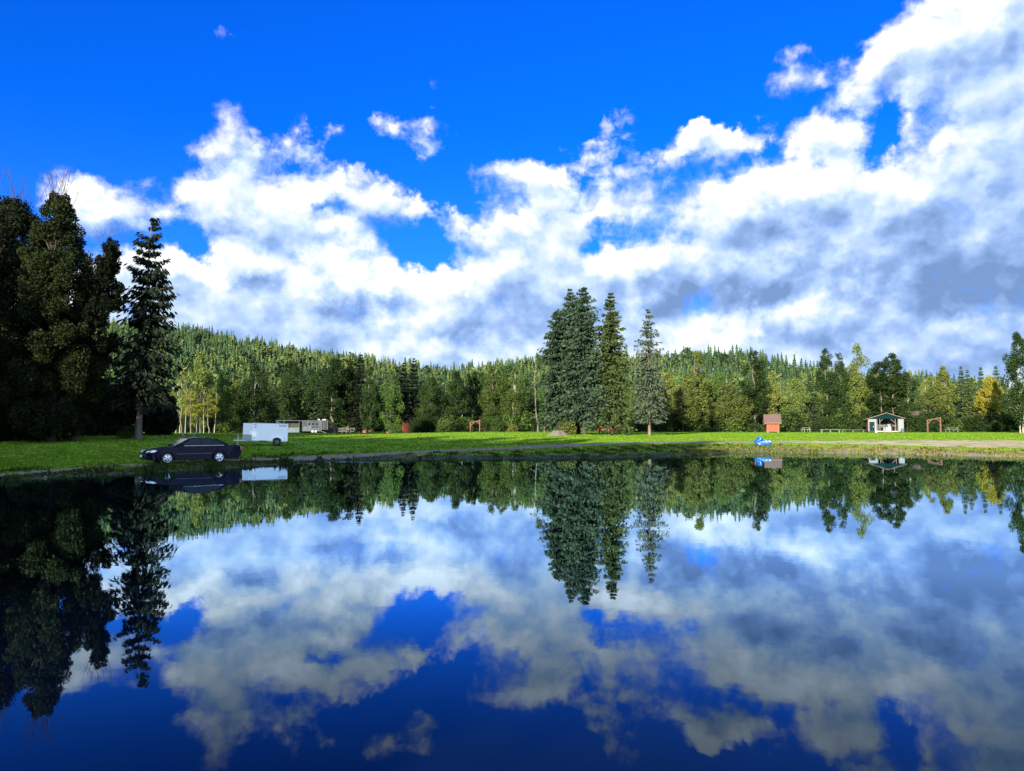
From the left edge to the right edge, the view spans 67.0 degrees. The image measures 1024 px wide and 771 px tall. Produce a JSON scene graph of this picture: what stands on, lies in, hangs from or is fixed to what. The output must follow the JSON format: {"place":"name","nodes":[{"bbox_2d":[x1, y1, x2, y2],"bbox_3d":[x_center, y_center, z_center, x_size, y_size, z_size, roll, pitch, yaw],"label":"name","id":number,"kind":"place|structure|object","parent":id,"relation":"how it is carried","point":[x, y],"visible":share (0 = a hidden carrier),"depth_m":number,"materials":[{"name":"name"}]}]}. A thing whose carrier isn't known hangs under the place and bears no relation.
{"place":"outdoors","nodes":[
{"label":"outdoors","id":0,"kind":"place"},
{"bbox_2d":[0,453,1023,770],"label":"water","id":1,"kind":"structure","parent":0,"point":[780,611],"depth_m":8.27,"materials":[{"name":"blue liquid"}]},
{"bbox_2d":[0,367,1023,481],"bbox_3d":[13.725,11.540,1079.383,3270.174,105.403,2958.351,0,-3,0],"label":"ground","id":2,"kind":"structure","parent":0,"point":[843,451],"depth_m":70.54,"materials":[{"name":"green plant"}]},
{"bbox_2d":[0,167,90,441],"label":"cottonwood tree","id":3,"kind":"object","parent":2,"relation":"on","point":[17,216],"visible":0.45,"depth_m":73.87,"materials":[{"name":"green plant"}]},
{"bbox_2d":[0,161,109,441],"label":"cottonwood tree","id":4,"kind":"object","parent":2,"relation":"on","point":[47,284],"visible":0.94,"depth_m":71.34,"materials":[{"name":"green plant"}]},
{"bbox_2d":[50,226,125,440],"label":"cottonwood tree","id":5,"kind":"object","parent":2,"relation":"on","point":[107,300],"visible":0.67,"depth_m":73.59,"materials":[{"name":"green plant"}]},
{"bbox_2d":[116,426,134,438],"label":"bush","id":6,"kind":"object","parent":2,"relation":"on","point":[125,432],"visible":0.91,"depth_m":78.59,"materials":[{"name":"green plant"}]},
{"bbox_2d":[96,218,183,438],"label":"spruce tree","id":7,"kind":"object","parent":2,"relation":"on","point":[143,383],"visible":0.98,"depth_m":77.76,"materials":[{"name":"green plant"}]},
{"bbox_2d":[142,386,179,434],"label":"understory tree","id":8,"kind":"object","parent":2,"relation":"on","point":[159,422],"visible":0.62,"depth_m":93.67,"materials":[{"name":"green plant"}]},
{"bbox_2d":[175,371,190,432],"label":"birch tree","id":9,"kind":"object","parent":2,"relation":"on","point":[183,377],"visible":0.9,"depth_m":139.72,"materials":[{"name":"green plant"}]},
{"bbox_2d":[182,391,200,432],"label":"birch tree","id":10,"kind":"object","parent":2,"relation":"on","point":[190,410],"visible":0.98,"depth_m":137.79,"materials":[{"name":"green plant"}]},
{"bbox_2d":[184,352,213,432],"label":"aspen tree","id":11,"kind":"object","parent":2,"relation":"on","point":[200,372],"visible":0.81,"depth_m":145.77,"materials":[{"name":"green plant"}]},
{"bbox_2d":[200,395,217,432],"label":"birch tree","id":12,"kind":"object","parent":2,"relation":"on","point":[214,409],"visible":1,"depth_m":137.81,"materials":[{"name":"green plant"}]},
{"bbox_2d":[205,370,236,432],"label":"aspen tree","id":13,"kind":"object","parent":2,"relation":"on","point":[224,399],"visible":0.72,"depth_m":149.60,"materials":[{"name":"green plant"}]},
{"bbox_2d":[215,415,242,432],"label":"bush","id":14,"kind":"object","parent":2,"relation":"on","point":[229,427],"visible":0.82,"depth_m":148.69,"materials":[{"name":"green plant"}]},
{"bbox_2d":[234,388,244,429],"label":"poplar tree","id":15,"kind":"object","parent":2,"relation":"on","point":[239,412],"visible":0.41,"depth_m":154.88,"materials":[{"name":"green plant"}]},
{"bbox_2d":[235,363,276,432],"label":"aspen tree","id":16,"kind":"object","parent":2,"relation":"on","point":[255,400],"visible":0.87,"depth_m":151.82,"materials":[{"name":"green plant"}]},
{"bbox_2d":[233,423,287,445],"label":"cargo trailer","id":17,"kind":"object","parent":2,"relation":"on","point":[276,434],"visible":1,"depth_m":68.97,"materials":[{"name":"white metal"}]},
{"bbox_2d":[273,360,304,432],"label":"aspen tree","id":18,"kind":"object","parent":2,"relation":"on","point":[290,396],"visible":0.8,"depth_m":153.51,"materials":[{"name":"green plant"}]},
{"bbox_2d":[278,363,308,413],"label":"aspen tree","id":19,"kind":"object","parent":2,"relation":"on","point":[295,370],"visible":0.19,"depth_m":184.62,"materials":[{"name":"green plant"}]},
{"bbox_2d":[293,375,306,425],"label":"spruce tree","id":20,"kind":"object","parent":2,"relation":"on","point":[299,402],"visible":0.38,"depth_m":170.67,"materials":[{"name":"green plant"}]},
{"bbox_2d":[276,419,327,432],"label":"stock trailer","id":21,"kind":"object","parent":2,"relation":"on","point":[314,426],"visible":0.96,"depth_m":149.16,"materials":[{"name":"metal"}]},
{"bbox_2d":[296,374,313,419],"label":"spruce tree","id":22,"kind":"object","parent":2,"relation":"on","point":[304,388],"visible":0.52,"depth_m":177.97,"materials":[{"name":"green plant"}]},
{"bbox_2d":[304,374,322,419],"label":"aspen tree","id":23,"kind":"object","parent":2,"relation":"on","point":[314,379],"visible":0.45,"depth_m":177.24,"materials":[{"name":"green plant"}]},
{"bbox_2d":[307,365,341,432],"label":"spruce tree","id":24,"kind":"object","parent":2,"relation":"on","point":[317,415],"visible":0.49,"depth_m":157.47,"materials":[{"name":"green plant"}]},
{"bbox_2d":[317,358,352,432],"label":"poplar tree","id":25,"kind":"object","parent":2,"relation":"on","point":[332,379],"visible":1,"depth_m":152.05,"materials":[{"name":"green plant"}]},
{"bbox_2d":[333,358,362,432],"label":"poplar tree","id":26,"kind":"object","parent":2,"relation":"on","point":[341,390],"visible":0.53,"depth_m":155.49,"materials":[{"name":"green plant"}]},
{"bbox_2d":[344,354,371,432],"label":"spruce tree","id":27,"kind":"object","parent":2,"relation":"on","point":[357,402],"visible":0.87,"depth_m":153.67,"materials":[{"name":"green plant"}]},
{"bbox_2d":[360,365,380,432],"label":"aspen tree","id":28,"kind":"object","parent":2,"relation":"on","point":[372,393],"visible":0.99,"depth_m":151.48,"materials":[{"name":"green plant"}]},
{"bbox_2d":[376,370,404,431],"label":"aspen tree","id":29,"kind":"object","parent":2,"relation":"on","point":[388,401],"visible":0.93,"depth_m":152.50,"materials":[{"name":"green plant"}]},
{"bbox_2d":[389,421,402,432],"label":"bush","id":30,"kind":"object","parent":2,"relation":"on","point":[398,430],"visible":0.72,"depth_m":148.69,"materials":[{"name":"green plant"}]},
{"bbox_2d":[393,363,412,432],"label":"spruce tree","id":31,"kind":"object","parent":2,"relation":"on","point":[405,398],"visible":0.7,"depth_m":155.73,"materials":[{"name":"green plant"}]},
{"bbox_2d":[0,443,820,482],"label":"bank weeds","id":32,"kind":"object","parent":2,"relation":"on","point":[154,467],"visible":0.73,"depth_m":44.87,"materials":[{"name":"green plant"}]},
{"bbox_2d":[405,358,421,420],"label":"spruce tree","id":33,"kind":"object","parent":2,"relation":"on","point":[414,393],"visible":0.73,"depth_m":156.78,"materials":[{"name":"green plant"}]},
{"bbox_2d":[412,376,448,431],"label":"aspen tree","id":34,"kind":"object","parent":2,"relation":"on","point":[431,384],"visible":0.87,"depth_m":149.95,"materials":[{"name":"green plant"}]},
{"bbox_2d":[420,412,440,432],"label":"bush","id":35,"kind":"object","parent":2,"relation":"on","point":[434,417],"visible":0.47,"depth_m":148.75,"materials":[{"name":"green plant"}]},
{"bbox_2d":[434,413,458,431],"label":"bush","id":36,"kind":"object","parent":2,"relation":"on","point":[445,424],"visible":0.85,"depth_m":144.79,"materials":[{"name":"green plant"}]},
{"bbox_2d":[441,370,470,431],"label":"aspen tree","id":37,"kind":"object","parent":2,"relation":"on","point":[455,390],"visible":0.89,"depth_m":150.18,"materials":[{"name":"green plant"}]},
{"bbox_2d":[455,416,474,431],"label":"bush","id":38,"kind":"object","parent":2,"relation":"on","point":[466,423],"visible":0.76,"depth_m":149.43,"materials":[{"name":"green plant"}]},
{"bbox_2d":[465,373,476,420],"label":"aspen tree","id":39,"kind":"object","parent":2,"relation":"on","point":[471,388],"visible":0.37,"depth_m":174.25,"materials":[{"name":"green plant"}]},
{"bbox_2d":[469,384,485,431],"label":"spruce tree","id":40,"kind":"object","parent":2,"relation":"on","point":[478,412],"visible":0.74,"depth_m":159.09,"materials":[{"name":"green plant"}]},
{"bbox_2d":[477,366,506,429],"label":"aspen tree","id":41,"kind":"object","parent":2,"relation":"on","point":[490,403],"visible":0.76,"depth_m":151.02,"materials":[{"name":"green plant"}]},
{"bbox_2d":[481,416,504,431],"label":"bush","id":42,"kind":"object","parent":2,"relation":"on","point":[497,424],"visible":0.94,"depth_m":145.32,"materials":[{"name":"green plant"}]},
{"bbox_2d":[492,365,512,413],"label":"poplar tree","id":43,"kind":"object","parent":2,"relation":"on","point":[505,374],"visible":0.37,"depth_m":153.84,"materials":[{"name":"green plant"}]},
{"bbox_2d":[499,368,529,424],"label":"aspen tree","id":44,"kind":"object","parent":2,"relation":"on","point":[517,394],"visible":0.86,"depth_m":150.00,"materials":[{"name":"green plant"}]},
{"bbox_2d":[512,410,536,431],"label":"bush","id":45,"kind":"object","parent":2,"relation":"on","point":[524,417],"visible":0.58,"depth_m":149.42,"materials":[{"name":"green plant"}]},
{"bbox_2d":[523,374,533,412],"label":"spruce tree","id":46,"kind":"object","parent":2,"relation":"on","point":[526,388],"visible":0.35,"depth_m":170.76,"materials":[{"name":"green plant"}]},
{"bbox_2d":[524,414,543,431],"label":"bush","id":47,"kind":"object","parent":2,"relation":"on","point":[534,428],"visible":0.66,"depth_m":148.69,"materials":[{"name":"green plant"}]},
{"bbox_2d":[527,354,546,431],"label":"birch tree","id":48,"kind":"object","parent":2,"relation":"on","point":[536,398],"visible":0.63,"depth_m":128.01,"materials":[{"name":"green plant"}]},
{"bbox_2d":[91,316,1020,430],"bbox_3d":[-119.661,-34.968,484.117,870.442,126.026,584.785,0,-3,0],"label":"hill forest","id":49,"kind":"object","parent":2,"relation":"on","point":[230,355],"visible":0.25,"depth_m":436.62,"materials":[{"name":"green plant"}]},
{"bbox_2d":[530,310,588,431],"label":"spruce tree","id":50,"kind":"object","parent":2,"relation":"on","point":[555,344],"visible":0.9,"depth_m":102.43,"materials":[{"name":"green plant"}]},
{"bbox_2d":[555,417,577,434],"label":"bush","id":51,"kind":"object","parent":2,"relation":"on","point":[566,425],"visible":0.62,"depth_m":100.03,"materials":[{"name":"green plant"}]},
{"bbox_2d":[540,288,600,433],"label":"spruce tree","id":52,"kind":"object","parent":2,"relation":"on","point":[569,304],"visible":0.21,"depth_m":105.34,"materials":[{"name":"green plant"}]},
{"bbox_2d":[552,287,613,433],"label":"spruce tree","id":53,"kind":"object","parent":2,"relation":"on","point":[583,376],"visible":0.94,"depth_m":100.31,"materials":[{"name":"green plant"}]},
{"bbox_2d":[588,292,637,434],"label":"spruce tree","id":54,"kind":"object","parent":2,"relation":"on","point":[612,377],"visible":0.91,"depth_m":99.59,"materials":[{"name":"green plant"}]},
{"bbox_2d":[630,309,670,434],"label":"spruce tree","id":55,"kind":"object","parent":2,"relation":"on","point":[645,406],"visible":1,"depth_m":98.75,"materials":[{"name":"green plant"}]},
{"bbox_2d":[651,417,675,431],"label":"bush","id":56,"kind":"object","parent":2,"relation":"on","point":[659,425],"visible":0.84,"depth_m":136.57,"materials":[{"name":"green plant"}]},
{"bbox_2d":[653,370,680,425],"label":"aspen tree","id":57,"kind":"object","parent":2,"relation":"on","point":[668,392],"visible":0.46,"depth_m":139.81,"materials":[{"name":"green plant"}]},
{"bbox_2d":[657,409,691,431],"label":"bush","id":58,"kind":"object","parent":2,"relation":"on","point":[674,416],"visible":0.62,"depth_m":136.37,"materials":[{"name":"green plant"}]},
{"bbox_2d":[667,385,700,431],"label":"aspen tree","id":59,"kind":"object","parent":2,"relation":"on","point":[687,408],"visible":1,"depth_m":134.94,"materials":[{"name":"green plant"}]},
{"bbox_2d":[679,350,714,428],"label":"aspen tree","id":60,"kind":"object","parent":2,"relation":"on","point":[702,383],"visible":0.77,"depth_m":139.53,"materials":[{"name":"green plant"}]},
{"bbox_2d":[709,377,724,414],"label":"aspen tree","id":61,"kind":"object","parent":2,"relation":"on","point":[716,382],"visible":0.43,"depth_m":166.97,"materials":[{"name":"green plant"}]},
{"bbox_2d":[707,415,730,431],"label":"bush","id":62,"kind":"object","parent":2,"relation":"on","point":[718,428],"visible":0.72,"depth_m":136.65,"materials":[{"name":"green plant"}]},
{"bbox_2d":[703,382,755,431],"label":"aspen tree","id":63,"kind":"object","parent":2,"relation":"on","point":[732,402],"visible":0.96,"depth_m":136.44,"materials":[{"name":"green plant"}]},
{"bbox_2d":[718,415,741,431],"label":"bush","id":64,"kind":"object","parent":2,"relation":"on","point":[730,427],"visible":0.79,"depth_m":135.72,"materials":[{"name":"green plant"}]},
{"bbox_2d":[744,417,762,431],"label":"bush","id":65,"kind":"object","parent":2,"relation":"on","point":[748,424],"visible":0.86,"depth_m":138.13,"materials":[{"name":"green plant"}]},
{"bbox_2d":[738,350,769,431],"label":"poplar tree","id":66,"kind":"object","parent":2,"relation":"on","point":[754,395],"visible":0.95,"depth_m":138.37,"materials":[{"name":"green plant"}]},
{"bbox_2d":[763,414,780,432],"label":"red shed","id":67,"kind":"structure","parent":2,"relation":"on","point":[771,421],"depth_m":127.10,"materials":[{"name":"wood"}]},
{"bbox_2d":[762,370,786,425],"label":"aspen tree","id":68,"kind":"object","parent":2,"relation":"on","point":[776,398],"visible":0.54,"depth_m":141.58,"materials":[{"name":"green plant"}]},
{"bbox_2d":[779,409,805,431],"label":"bush","id":69,"kind":"object","parent":2,"relation":"on","point":[785,413],"visible":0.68,"depth_m":136.72,"materials":[{"name":"green plant"}]},
{"bbox_2d":[781,411,806,431],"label":"bush","id":70,"kind":"object","parent":2,"relation":"on","point":[797,419],"visible":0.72,"depth_m":136.39,"materials":[{"name":"green plant"}]},
{"bbox_2d":[779,376,810,431],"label":"aspen tree","id":71,"kind":"object","parent":2,"relation":"on","point":[796,395],"visible":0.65,"depth_m":142.22,"materials":[{"name":"green plant"}]},
{"bbox_2d":[799,374,820,431],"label":"spruce tree","id":72,"kind":"object","parent":2,"relation":"on","point":[812,399],"visible":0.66,"depth_m":145.75,"materials":[{"name":"green plant"}]},
{"bbox_2d":[813,348,841,416],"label":"poplar tree","id":73,"kind":"object","parent":2,"relation":"on","point":[823,380],"visible":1,"depth_m":139.85,"materials":[{"name":"green plant"}]},
{"bbox_2d":[817,415,840,431],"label":"bush","id":74,"kind":"object","parent":2,"relation":"on","point":[825,423],"visible":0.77,"depth_m":137.18,"materials":[{"name":"green plant"}]},
{"bbox_2d":[823,409,850,431],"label":"bush","id":75,"kind":"object","parent":2,"relation":"on","point":[837,416],"visible":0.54,"depth_m":137.12,"materials":[{"name":"green plant"}]},
{"bbox_2d":[828,352,851,412],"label":"poplar tree","id":76,"kind":"object","parent":2,"relation":"on","point":[840,400],"visible":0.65,"depth_m":141.66,"materials":[{"name":"green plant"}]},
{"bbox_2d":[829,410,856,431],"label":"bush","id":77,"kind":"object","parent":2,"relation":"on","point":[847,423],"visible":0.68,"depth_m":137.10,"materials":[{"name":"green plant"}]},
{"bbox_2d":[670,443,1023,456],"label":"shore sedge","id":78,"kind":"object","parent":2,"relation":"on","point":[940,449],"visible":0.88,"depth_m":63.54,"materials":[{"name":"green plant"}]},
{"bbox_2d":[844,342,873,422],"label":"aspen tree","id":79,"kind":"object","parent":2,"relation":"on","point":[860,388],"visible":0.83,"depth_m":142.75,"materials":[{"name":"green plant"}]},
{"bbox_2d":[852,409,875,431],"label":"bush","id":80,"kind":"object","parent":2,"relation":"on","point":[865,414],"visible":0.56,"depth_m":137.77,"materials":[{"name":"green plant"}]},
{"bbox_2d":[864,361,896,415],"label":"poplar tree","id":81,"kind":"object","parent":2,"relation":"on","point":[875,382],"visible":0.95,"depth_m":139.75,"materials":[{"name":"green plant"}]},
{"bbox_2d":[863,413,905,431],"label":"pavilion","id":82,"kind":"structure","parent":2,"relation":"on","point":[881,421],"depth_m":128.89,"materials":[{"name":"white metal"}]},
{"bbox_2d":[872,352,909,414],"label":"poplar tree","id":83,"kind":"object","parent":2,"relation":"on","point":[895,379],"visible":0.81,"depth_m":140.35,"materials":[{"name":"green plant"}]},
{"bbox_2d":[890,371,922,427],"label":"aspen tree","id":84,"kind":"object","parent":2,"relation":"on","point":[912,383],"visible":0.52,"depth_m":141.48,"materials":[{"name":"green plant"}]},
{"bbox_2d":[899,412,921,431],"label":"bush","id":85,"kind":"object","parent":2,"relation":"on","point":[909,421],"visible":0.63,"depth_m":137.69,"materials":[{"name":"green plant"}]},
{"bbox_2d":[913,417,935,431],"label":"bush","id":86,"kind":"object","parent":2,"relation":"on","point":[920,426],"visible":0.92,"depth_m":134.40,"materials":[{"name":"green plant"}]},
{"bbox_2d":[912,410,941,431],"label":"bush","id":87,"kind":"object","parent":2,"relation":"on","point":[930,415],"visible":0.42,"depth_m":136.50,"materials":[{"name":"green plant"}]},
{"bbox_2d":[917,387,948,430],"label":"aspen tree","id":88,"kind":"object","parent":2,"relation":"on","point":[937,403],"visible":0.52,"depth_m":144.07,"materials":[{"name":"green plant"}]},
{"bbox_2d":[928,408,953,431],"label":"bush","id":89,"kind":"object","parent":2,"relation":"on","point":[938,413],"visible":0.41,"depth_m":137.95,"materials":[{"name":"green plant"}]},
{"bbox_2d":[933,365,960,415],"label":"poplar tree","id":90,"kind":"object","parent":2,"relation":"on","point":[950,389],"visible":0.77,"depth_m":145.33,"materials":[{"name":"green plant"}]},
{"bbox_2d":[936,414,965,431],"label":"bush","id":91,"kind":"object","parent":2,"relation":"on","point":[953,423],"visible":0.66,"depth_m":137.33,"materials":[{"name":"green plant"}]},
{"bbox_2d":[954,365,967,418],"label":"spruce tree","id":92,"kind":"object","parent":2,"relation":"on","point":[960,373],"visible":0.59,"depth_m":147.13,"materials":[{"name":"green plant"}]},
{"bbox_2d":[958,370,978,430],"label":"spruce tree","id":93,"kind":"object","parent":2,"relation":"on","point":[967,402],"visible":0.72,"depth_m":143.87,"materials":[{"name":"green plant"}]},
{"bbox_2d":[974,367,987,413],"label":"spruce tree","id":94,"kind":"object","parent":2,"relation":"on","point":[980,383],"visible":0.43,"depth_m":147.15,"materials":[{"name":"green plant"}]},
{"bbox_2d":[966,407,1004,431],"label":"bush","id":95,"kind":"object","parent":2,"relation":"on","point":[986,416],"visible":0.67,"depth_m":136.80,"materials":[{"name":"green plant"}]},
{"bbox_2d":[973,374,1004,421],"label":"aspen tree","id":96,"kind":"object","parent":2,"relation":"on","point":[993,393],"visible":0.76,"depth_m":140.75,"materials":[{"name":"yellow plant"}]},
{"bbox_2d":[988,412,1016,431],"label":"bush","id":97,"kind":"object","parent":2,"relation":"on","point":[1003,416],"visible":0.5,"depth_m":137.91,"materials":[{"name":"green plant"}]},
{"bbox_2d":[996,410,1021,431],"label":"bush","id":98,"kind":"object","parent":2,"relation":"on","point":[1012,419],"visible":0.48,"depth_m":137.90,"materials":[{"name":"green plant"}]},
{"bbox_2d":[999,331,1023,432],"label":"aspen tree","id":99,"kind":"object","parent":2,"relation":"on","point":[1016,359],"visible":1,"depth_m":118.06,"materials":[{"name":"green plant"}]},
{"bbox_2d":[0,439,1023,476],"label":"gravel path","id":100,"kind":"structure","parent":0,"point":[988,443],"depth_m":72.49,"materials":[{"name":"beige gravel"}]},
{"bbox_2d":[139,437,242,463],"bbox_3d":[-17.780,3.583,42.862,5.185,1.448,1.960,3,-4,-40],"label":"parked car","id":101,"kind":"object","parent":100,"relation":"on","point":[198,448],"visible":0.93,"depth_m":42.27,"materials":[{"name":"blue paint"}]},
{"bbox_2d":[0,0,1023,391],"label":"sky","id":102,"kind":"structure","parent":0,"point":[427,181],"materials":[{"name":"blue"}]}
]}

